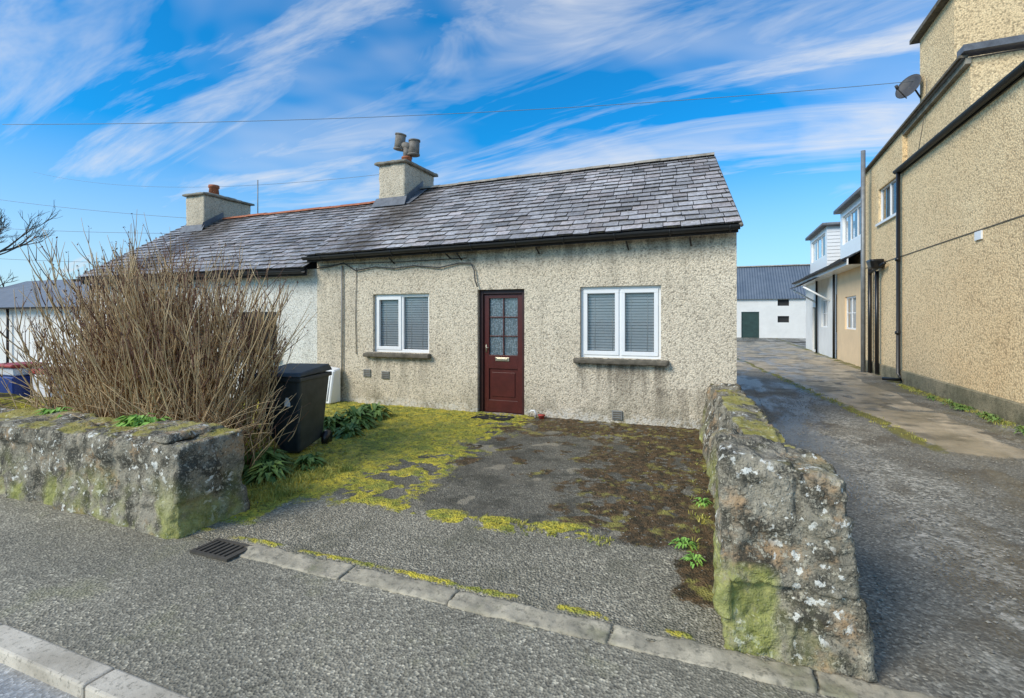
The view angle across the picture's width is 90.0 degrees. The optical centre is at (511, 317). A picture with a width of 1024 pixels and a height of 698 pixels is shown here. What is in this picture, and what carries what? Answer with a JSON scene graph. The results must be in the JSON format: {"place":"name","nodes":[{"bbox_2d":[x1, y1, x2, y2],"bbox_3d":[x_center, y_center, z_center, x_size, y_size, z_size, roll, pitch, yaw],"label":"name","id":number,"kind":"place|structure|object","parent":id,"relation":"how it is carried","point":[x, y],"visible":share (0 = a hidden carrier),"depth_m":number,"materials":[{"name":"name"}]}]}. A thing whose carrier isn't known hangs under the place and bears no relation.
{"place":"outdoors","nodes":[
{"label":"outdoors","id":0,"kind":"place"},
{"bbox_2d":[0,663,77,697],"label":"road","id":1,"kind":"structure","parent":0,"point":[14,683],"depth_m":2.29,"materials":[{"name":"grey asphalt"}]},
{"bbox_2d":[0,496,835,697],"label":"pavement","id":2,"kind":"structure","parent":0,"point":[504,658],"depth_m":2.60,"materials":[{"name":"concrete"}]},
{"bbox_2d":[190,538,253,561],"bbox_3d":[-1.987,1.588,3.515,0.350,0.016,0.220,0,0,22],"label":"drain grate","id":3,"kind":"object","parent":2,"relation":"on","point":[231,551],"visible":0.99,"depth_m":3.50,"materials":[{"name":"black metal"}]},
{"bbox_2d":[238,544,936,697],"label":"concrete edging","id":4,"kind":"object","parent":2,"relation":"on","point":[798,677],"visible":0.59,"depth_m":2.60,"materials":[{"name":"grey concrete"}]},
{"bbox_2d":[0,0,937,286],"label":"sky","id":5,"kind":"structure","parent":0,"point":[786,161],"materials":[{"name":"blue"}]},
{"bbox_2d":[189,399,775,661],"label":"forecourt","id":6,"kind":"structure","parent":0,"point":[569,564],"depth_m":4.10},
{"bbox_2d":[0,393,288,475],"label":"raised bed","id":7,"kind":"object","parent":6,"relation":"on","point":[10,403],"visible":0.09,"depth_m":6.26,"materials":[{"name":"green plant"}]},
{"bbox_2d":[35,407,72,417],"bbox_3d":[-4.492,0.984,5.096,0.600,0.188,0.444,0,0,22],"label":"broadleaf weed","id":8,"kind":"object","parent":7,"relation":"on","point":[48,411],"visible":0.27,"depth_m":5.04,"materials":[{"name":"green plant"}]},
{"bbox_2d":[0,213,316,470],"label":"bare shrub","id":9,"kind":"object","parent":7,"relation":"on","point":[135,358],"visible":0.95,"depth_m":5.20,"materials":[{"name":"plant"}]},
{"bbox_2d":[242,447,329,484],"bbox_3d":[-2.517,1.472,5.153,0.979,0.296,1.202,0,0,22],"label":"foxglove clump","id":10,"kind":"object","parent":6,"relation":"on","point":[269,462],"visible":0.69,"depth_m":5.10,"materials":[{"name":"green plant"}]},
{"bbox_2d":[254,363,332,452],"bbox_3d":[-2.597,1.081,6.154,0.591,1.019,0.827,0,0,8],"label":"wheelie bin","id":11,"kind":"object","parent":6,"relation":"on","point":[307,383],"visible":0.83,"depth_m":5.85,"materials":[{"name":"plastic"}]},
{"bbox_2d":[326,367,339,403],"bbox_3d":[-3.389,1.193,9.236,0.540,0.654,0.307,0,0,22],"label":"meter box","id":12,"kind":"object","parent":6,"relation":"on","point":[333,392],"visible":0.46,"depth_m":9.11,"materials":[{"name":"white plastic"}]},
{"bbox_2d":[323,402,393,439],"bbox_3d":[-2.186,1.438,7.371,1.030,0.365,1.716,0,0,22],"label":"foxglove clump","id":13,"kind":"object","parent":6,"relation":"on","point":[350,423],"visible":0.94,"depth_m":7.10,"materials":[{"name":"green plant"}]},
{"bbox_2d":[471,414,513,420],"bbox_3d":[-0.291,1.525,7.855,0.600,0.014,0.320,0,0,22],"label":"door mat","id":14,"kind":"object","parent":6,"relation":"on","point":[487,416],"depth_m":7.81,"materials":[{"name":"fabric"}]},
{"bbox_2d":[9,370,1020,549],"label":"grass","id":15,"kind":"structure","parent":6,"relation":"on","point":[284,491],"depth_m":5.01,"materials":[{"name":"green plant"}]},
{"bbox_2d":[538,414,544,418],"bbox_3d":[0.450,1.505,7.795,0.115,0.070,0.115,0,0,22],"label":"red plant pot","id":16,"kind":"object","parent":6,"relation":"on","point":[541,416],"visible":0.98,"depth_m":7.76,"materials":[{"name":"plastic"}]},
{"bbox_2d":[668,497,711,567],"bbox_3d":[1.334,1.547,3.810,0.276,0.081,1.262,0,0,24],"label":"broadleaf weed","id":17,"kind":"object","parent":6,"relation":"on","point":[687,541],"visible":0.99,"depth_m":3.48,"materials":[{"name":"green plant"}]},
{"bbox_2d":[737,337,805,341],"bbox_3d":[17.335,1.570,37.759,20.000,0.001,7.000,0,0,22],"label":"yard concrete","id":18,"kind":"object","parent":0,"point":[775,340],"visible":0.2,"depth_m":37.34,"materials":[{"name":"grey concrete"}]},
{"bbox_2d":[712,428,877,682],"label":"stone gate pier","id":19,"kind":"structure","parent":0,"point":[785,590],"depth_m":2.40,"materials":[{"name":"grey stone"}]},
{"bbox_2d":[791,342,836,357],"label":"yard ground","id":20,"kind":"structure","parent":0,"point":[803,344],"depth_m":32.17,"materials":[{"name":"grey concrete"}]},
{"bbox_2d":[737,338,1023,697],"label":"driveway","id":21,"kind":"structure","parent":0,"point":[937,662],"depth_m":4.25,"materials":[{"name":"grey asphalt"}]},
{"bbox_2d":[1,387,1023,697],"bbox_3d":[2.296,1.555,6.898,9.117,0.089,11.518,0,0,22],"label":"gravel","id":22,"kind":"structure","parent":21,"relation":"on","point":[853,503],"depth_m":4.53,"materials":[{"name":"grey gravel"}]},
{"bbox_2d":[923,395,1023,434],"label":"verge weeds","id":23,"kind":"object","parent":21,"relation":"on","point":[965,408],"visible":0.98,"depth_m":8.27,"materials":[{"name":"green plant"}]},
{"bbox_2d":[907,50,1023,158],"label":"wall","id":24,"kind":"structure","parent":0,"point":[977,78],"depth_m":9.66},
{"bbox_2d":[866,132,906,197],"bbox_3d":[10.258,-4.085,14.118,0.096,0.970,3.350,0,0,22],"label":"wall infill","id":25,"kind":"object","parent":24,"relation":"attached to","point":[892,158],"depth_m":13.67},
{"bbox_2d":[895,183,895,212],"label":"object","id":26,"kind":"object","parent":24,"relation":"attached to","point":[895,197],"depth_m":14.47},
{"bbox_2d":[888,48,1023,144],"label":"roof","id":27,"kind":"structure","parent":24,"relation":"on","point":[931,95],"depth_m":10.33,"materials":[{"name":"stone"}]},
{"bbox_2d":[866,54,967,172],"bbox_3d":[9.576,-4.620,12.614,0.140,0.410,6.950,0,0,22],"label":"verge coping","id":28,"kind":"object","parent":27,"relation":"on","point":[919,105],"visible":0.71,"depth_m":11.47,"materials":[{"name":"stone"}]},
{"bbox_2d":[870,57,970,168],"bbox_3d":[9.631,-4.535,12.564,0.080,0.460,6.900,0,0,22],"label":"verge board","id":29,"kind":"object","parent":27,"relation":"on","point":[950,80],"visible":0.64,"depth_m":10.57,"materials":[{"name":"wood"}]},
{"bbox_2d":[918,78,926,149],"bbox_3d":[9.157,-4.500,11.413,0.037,1.602,0.239,0,0,-5],"label":"dish cable","id":30,"kind":"object","parent":27,"relation":"attached to","point":[924,115],"visible":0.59,"depth_m":11.40,"materials":[{"name":"black plastic"}]},
{"bbox_2d":[920,0,1023,101],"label":"tall block","id":31,"kind":"structure","parent":27,"relation":"on","point":[954,27],"depth_m":10.04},
{"bbox_2d":[2,81,912,124],"bbox_3d":[-1.307,-4.998,11.896,21.338,0.915,0.013,0,0,1],"label":"overhead cable","id":32,"kind":"object","parent":31,"relation":"attached to","point":[455,113],"visible":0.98,"depth_m":11.89,"materials":[{"name":"rubber"}]},
{"bbox_2d":[894,74,921,98],"bbox_3d":[9.040,-5.316,11.690,0.489,0.570,0.555,0,0,39],"label":"satellite dish","id":33,"kind":"object","parent":31,"relation":"attached to","point":[905,89],"visible":1,"depth_m":11.77,"materials":[{"name":"grey metal"}]},
{"bbox_2d":[909,0,948,44],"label":"tall block coping","id":34,"kind":"object","parent":31,"relation":"on","point":[932,15],"visible":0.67,"depth_m":11.08,"materials":[{"name":"stone"}]},
{"bbox_2d":[957,34,1023,56],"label":"lead coping","id":35,"kind":"object","parent":27,"relation":"on","point":[994,45],"visible":1,"depth_m":9.19,"materials":[{"name":"grey metal"}]},
{"label":"side yard ground","id":36,"kind":"structure","parent":0,"visible":0},
{"bbox_2d":[0,200,61,287],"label":"bare tree","id":37,"kind":"object","parent":36,"relation":"on","point":[17,239],"visible":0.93,"depth_m":21.28,"materials":[{"name":"brown plant"}]},
{"bbox_2d":[0,362,79,398],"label":"recycling trolley","id":38,"kind":"object","parent":36,"relation":"on","point":[13,387],"visible":0.3,"depth_m":9.06,"materials":[{"name":"blue plastic"}]},
{"bbox_2d":[0,279,89,365],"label":"white outbuilding","id":39,"kind":"structure","parent":36,"relation":"on","point":[7,304],"depth_m":16.27,"materials":[{"name":"paint"}]},
{"bbox_2d":[73,180,374,396],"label":"neighbouring cottage","id":40,"kind":"structure","parent":36,"relation":"on","point":[290,238],"depth_m":11.18,"materials":[{"name":"white paint"}]},
{"bbox_2d":[12,259,103,262],"bbox_3d":[-15.434,-1.849,14.827,12.341,0.911,0.011,0,0,17],"label":"overhead cable","id":41,"kind":"object","parent":40,"relation":"attached to","point":[45,260],"visible":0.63,"depth_m":14.01,"materials":[{"name":"metal"}]},
{"bbox_2d":[0,228,166,233],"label":"overhead cable","id":42,"kind":"object","parent":40,"relation":"attached to","point":[74,231],"visible":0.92,"depth_m":14.86,"materials":[{"name":"metal"}]},
{"bbox_2d":[5,200,181,217],"bbox_3d":[-15.061,-3.700,15.755,12.463,1.811,0.011,0,0,13],"label":"overhead cable","id":43,"kind":"object","parent":40,"relation":"attached to","point":[95,210],"visible":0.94,"depth_m":15.14,"materials":[{"name":"rubber"}]},
{"bbox_2d":[242,312,276,355],"bbox_3d":[-5.004,0.315,10.206,1.000,0.870,0.076,0,0,22],"label":"window frame","id":44,"kind":"structure","parent":40,"relation":"in","point":[266,313],"depth_m":10.19,"materials":[{"name":"red paint"}]},
{"bbox_2d":[254,315,276,351],"bbox_3d":[-4.894,0.315,10.482,1.040,0.970,0.040,0,0,22],"label":"window pane","id":45,"kind":"structure","parent":40,"relation":"in","point":[264,315],"depth_m":10.51,"materials":[{"name":"grey glass"}]},
{"label":"ground","id":46,"kind":"structure","parent":0,"visible":0},
{"bbox_2d":[0,623,188,697],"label":"kerb","id":47,"kind":"structure","parent":46,"relation":"on","point":[75,674],"depth_m":2.33,"materials":[{"name":"concrete"}]},
{"bbox_2d":[0,407,249,538],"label":"stone front wall","id":48,"kind":"structure","parent":46,"relation":"on","point":[68,461],"depth_m":4.06,"materials":[{"name":"grey stone"}]},
{"bbox_2d":[111,413,171,426],"bbox_3d":[-3.281,0.960,4.571,0.633,0.189,0.497,0,0,22],"label":"broadleaf weed","id":49,"kind":"object","parent":48,"relation":"on","point":[135,420],"visible":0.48,"depth_m":4.54,"materials":[{"name":"green plant"}]},
{"bbox_2d":[118,420,224,443],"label":"coping slab","id":50,"kind":"structure","parent":48,"relation":"on","point":[166,432],"depth_m":4.09,"materials":[{"name":"stone"}]},
{"bbox_2d":[301,132,743,428],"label":"terraced cottage","id":51,"kind":"structure","parent":46,"relation":"on","point":[606,293],"depth_m":8.20,"materials":[{"name":"stone"}]},
{"bbox_2d":[35,172,378,186],"bbox_3d":[-12.680,-5.099,17.923,23.480,3.609,0.010,0,0,32],"label":"overhead cable","id":52,"kind":"object","parent":51,"relation":"attached to","point":[244,185],"visible":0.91,"depth_m":14.29,"materials":[{"name":"rubber"}]},
{"bbox_2d":[375,293,428,352],"bbox_3d":[-1.901,0.090,8.937,1.147,1.020,0.076,0,0,22],"label":"left window frame","id":53,"kind":"structure","parent":51,"relation":"in","point":[401,298],"depth_m":8.93,"materials":[{"name":"white plastic"}]},
{"bbox_2d":[385,300,427,348],"bbox_3d":[-1.790,0.090,9.213,1.187,1.120,0.040,0,0,22],"label":"window blind","id":54,"kind":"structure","parent":51,"relation":"in","point":[394,300],"depth_m":9.20,"materials":[{"name":"grey plastic"}]},
{"bbox_2d":[484,294,521,413],"bbox_3d":[-0.136,0.570,8.270,0.668,1.900,0.045,0,0,22],"label":"door leaf","id":55,"kind":"structure","parent":51,"relation":"in","point":[502,379],"depth_m":8.26,"materials":[{"name":"red paint"}]},
{"bbox_2d":[581,285,660,358],"bbox_3d":[1.593,0.062,7.532,1.171,1.056,0.076,0,0,22],"label":"right window frame","id":56,"kind":"structure","parent":51,"relation":"in","point":[619,291],"depth_m":7.51,"materials":[{"name":"white plastic"}]},
{"bbox_2d":[588,293,653,351],"bbox_3d":[1.704,0.062,7.808,1.211,1.156,0.040,0,0,22],"label":"window blind","id":57,"kind":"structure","parent":51,"relation":"in","point":[648,293],"depth_m":7.77,"materials":[{"name":"grey plastic"}]},
{"bbox_2d":[699,382,794,512],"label":"stone boundary wall","id":58,"kind":"structure","parent":46,"relation":"on","point":[729,406],"depth_m":4.76,"materials":[{"name":"grey stone"}]},
{"bbox_2d":[737,264,809,337],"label":"white barn","id":59,"kind":"structure","parent":46,"relation":"on","point":[771,303],"depth_m":40.81,"materials":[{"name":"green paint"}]},
{"bbox_2d":[741,312,758,337],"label":"barn door","id":60,"kind":"structure","parent":59,"relation":"in","point":[749,320],"depth_m":40.96,"materials":[{"name":"green paint"}]},
{"bbox_2d":[778,299,788,305],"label":"loft window","id":61,"kind":"structure","parent":59,"relation":"in","point":[783,302],"depth_m":40.11,"materials":[{"name":"black glass"}]},
{"bbox_2d":[778,316,788,321],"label":"low window","id":62,"kind":"structure","parent":59,"relation":"in","point":[780,318],"depth_m":40.11,"materials":[{"name":"black glass"}]},
{"bbox_2d":[790,187,860,366],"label":"white dormer cottage","id":63,"kind":"structure","parent":46,"relation":"on","point":[831,281],"depth_m":19.67,"materials":[{"name":"paint"}]},
{"bbox_2d":[814,308,814,348],"bbox_3d":[14.359,0.500,24.136,0.040,2.000,0.900,0,0,22],"label":"front door","id":64,"kind":"structure","parent":63,"relation":"in","point":[814,308],"depth_m":24.54,"materials":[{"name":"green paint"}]},
{"bbox_2d":[813,234,824,261],"bbox_3d":[14.256,-3.200,23.692,0.061,1.000,3.500,0,0,22],"label":"window frame","id":65,"kind":"structure","parent":63,"relation":"in","point":[824,234],"depth_m":24.20,"materials":[{"name":"white plastic"}]},
{"bbox_2d":[814,236,824,260],"label":"window pane","id":66,"kind":"structure","parent":63,"relation":"in","point":[820,241],"depth_m":23.83,"materials":[{"name":"white"}]},
{"bbox_2d":[823,299,826,326],"bbox_3d":[13.436,-0.200,21.866,0.061,1.200,1.400,0,0,22],"label":"window frame","id":67,"kind":"structure","parent":63,"relation":"in","point":[824,299],"depth_m":22.14,"materials":[{"name":"white plastic"}]},
{"bbox_2d":[824,301,825,325],"label":"window pane","id":68,"kind":"structure","parent":63,"relation":"in","point":[824,301],"depth_m":22.19,"materials":[{"name":"white"}]},
{"bbox_2d":[836,294,836,331],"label":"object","id":69,"kind":"structure","parent":63,"relation":"in","point":[836,294],"depth_m":21.76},
{"bbox_2d":[846,215,849,241],"label":"window pane","id":70,"kind":"structure","parent":63,"relation":"in","point":[848,218],"depth_m":18.54,"materials":[{"name":"white"}]},
{"bbox_2d":[847,296,855,329],"bbox_3d":[11.776,-0.175,17.684,0.061,1.150,1.600,0,0,22],"label":"window frame","id":71,"kind":"structure","parent":63,"relation":"in","point":[852,297],"depth_m":17.66,"materials":[{"name":"white plastic"}]},
{"bbox_2d":[844,204,860,243],"bbox_3d":[11.832,-3.225,17.661,0.061,1.050,2.900,0,0,22],"label":"window frame","id":72,"kind":"structure","parent":63,"relation":"in","point":[857,208],"depth_m":18.07,"materials":[{"name":"white plastic"}]},
{"bbox_2d":[855,208,860,236],"bbox_3d":[12.193,-3.225,17.516,0.040,1.450,3.500,0,0,22],"label":"window pane","id":73,"kind":"structure","parent":63,"relation":"in","point":[860,208],"depth_m":18.94,"materials":[{"name":"glass"}]},
{"bbox_2d":[866,361,1023,425],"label":"plinth","id":74,"kind":"structure","parent":46,"relation":"on","point":[1007,411],"depth_m":9.36,"materials":[{"name":"grey concrete"}]},
{"bbox_2d":[866,360,1023,405],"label":"plinth top","id":75,"kind":"structure","parent":74,"relation":"attached to","point":[1007,400],"depth_m":9.39,"materials":[{"name":"grey concrete"}]},
{"bbox_2d":[866,77,1023,403],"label":"side wall","id":76,"kind":"structure","parent":74,"relation":"on","point":[962,311],"depth_m":9.47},
{"bbox_2d":[861,150,865,371],"bbox_3d":[10.286,-1.650,14.996,0.117,6.500,0.119,0,0,22],"label":"soil pipe","id":77,"kind":"object","parent":76,"relation":"attached to","point":[863,260],"visible":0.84,"depth_m":14.95,"materials":[{"name":"grey metal"}]},
{"bbox_2d":[868,262,885,373],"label":"waste pipes","id":78,"kind":"object","parent":76,"relation":"attached to","point":[870,271],"visible":0.6,"depth_m":14.14,"materials":[{"name":"black plastic"}]},
{"bbox_2d":[866,259,883,268],"bbox_3d":[9.972,-1.475,14.071,0.312,0.250,0.527,0,0,22],"label":"hopper","id":79,"kind":"object","parent":78,"relation":"on","point":[872,263],"visible":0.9,"depth_m":13.89,"materials":[{"name":"black plastic"}]},
{"bbox_2d":[875,213,895,226],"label":"sill","id":80,"kind":"structure","parent":76,"relation":"attached to","point":[886,220],"depth_m":13.59,"materials":[{"name":"white plastic"}]},
{"bbox_2d":[881,178,895,220],"bbox_3d":[10.098,-3.135,13.616,0.061,0.970,1.700,0,0,22],"label":"window frame","id":81,"kind":"object","parent":76,"relation":"attached to","point":[891,183],"visible":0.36,"depth_m":13.77,"materials":[{"name":"white plastic"}]},
{"bbox_2d":[886,187,889,217],"bbox_3d":[10.186,-3.135,13.581,0.010,0.970,1.700,0,0,22],"label":"window curtain","id":82,"kind":"object","parent":81,"relation":"hanging from","point":[888,202],"depth_m":14.16,"materials":[{"name":"white fabric"}]},
{"bbox_2d":[884,182,895,218],"bbox_3d":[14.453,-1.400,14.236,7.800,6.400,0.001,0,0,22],"label":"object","id":83,"kind":"structure","parent":81,"relation":"in","point":[893,201],"depth_m":15.43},
{"bbox_2d":[882,172,901,381],"bbox_3d":[9.422,-1.018,12.619,0.203,5.163,0.503,0,0,-11],"label":"downpipe","id":84,"kind":"object","parent":76,"relation":"attached to","point":[898,273],"visible":0.96,"depth_m":12.54,"materials":[{"name":"black plastic"}]},
{"bbox_2d":[867,214,1023,267],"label":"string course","id":85,"kind":"object","parent":76,"relation":"attached to","point":[962,235],"visible":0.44,"depth_m":9.31,"materials":[{"name":"black plastic"}]},
{"bbox_2d":[893,61,1023,173],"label":"gutter","id":86,"kind":"object","parent":76,"relation":"attached to","point":[1000,85],"visible":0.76,"depth_m":8.98,"materials":[{"name":"black plastic"}]},
{"bbox_2d":[974,230,982,240],"bbox_3d":[8.069,-1.425,8.854,0.028,0.150,0.250,0,0,22],"label":"wall vent","id":87,"kind":"object","parent":76,"relation":"attached to","point":[978,235],"depth_m":8.83,"materials":[{"name":"white plastic"}]},
{"bbox_3d":[10.574,-4.020,4.749,7.920,0.760,7.900,0,0,22],"label":"lower roof","id":88,"kind":"object","parent":76,"relation":"on","visible":0},
{"bbox_2d":[901,73,1023,173],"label":"fascia","id":89,"kind":"structure","parent":88,"relation":"attached to","point":[979,109],"depth_m":9.11,"materials":[{"name":"black plastic"}]}
]}

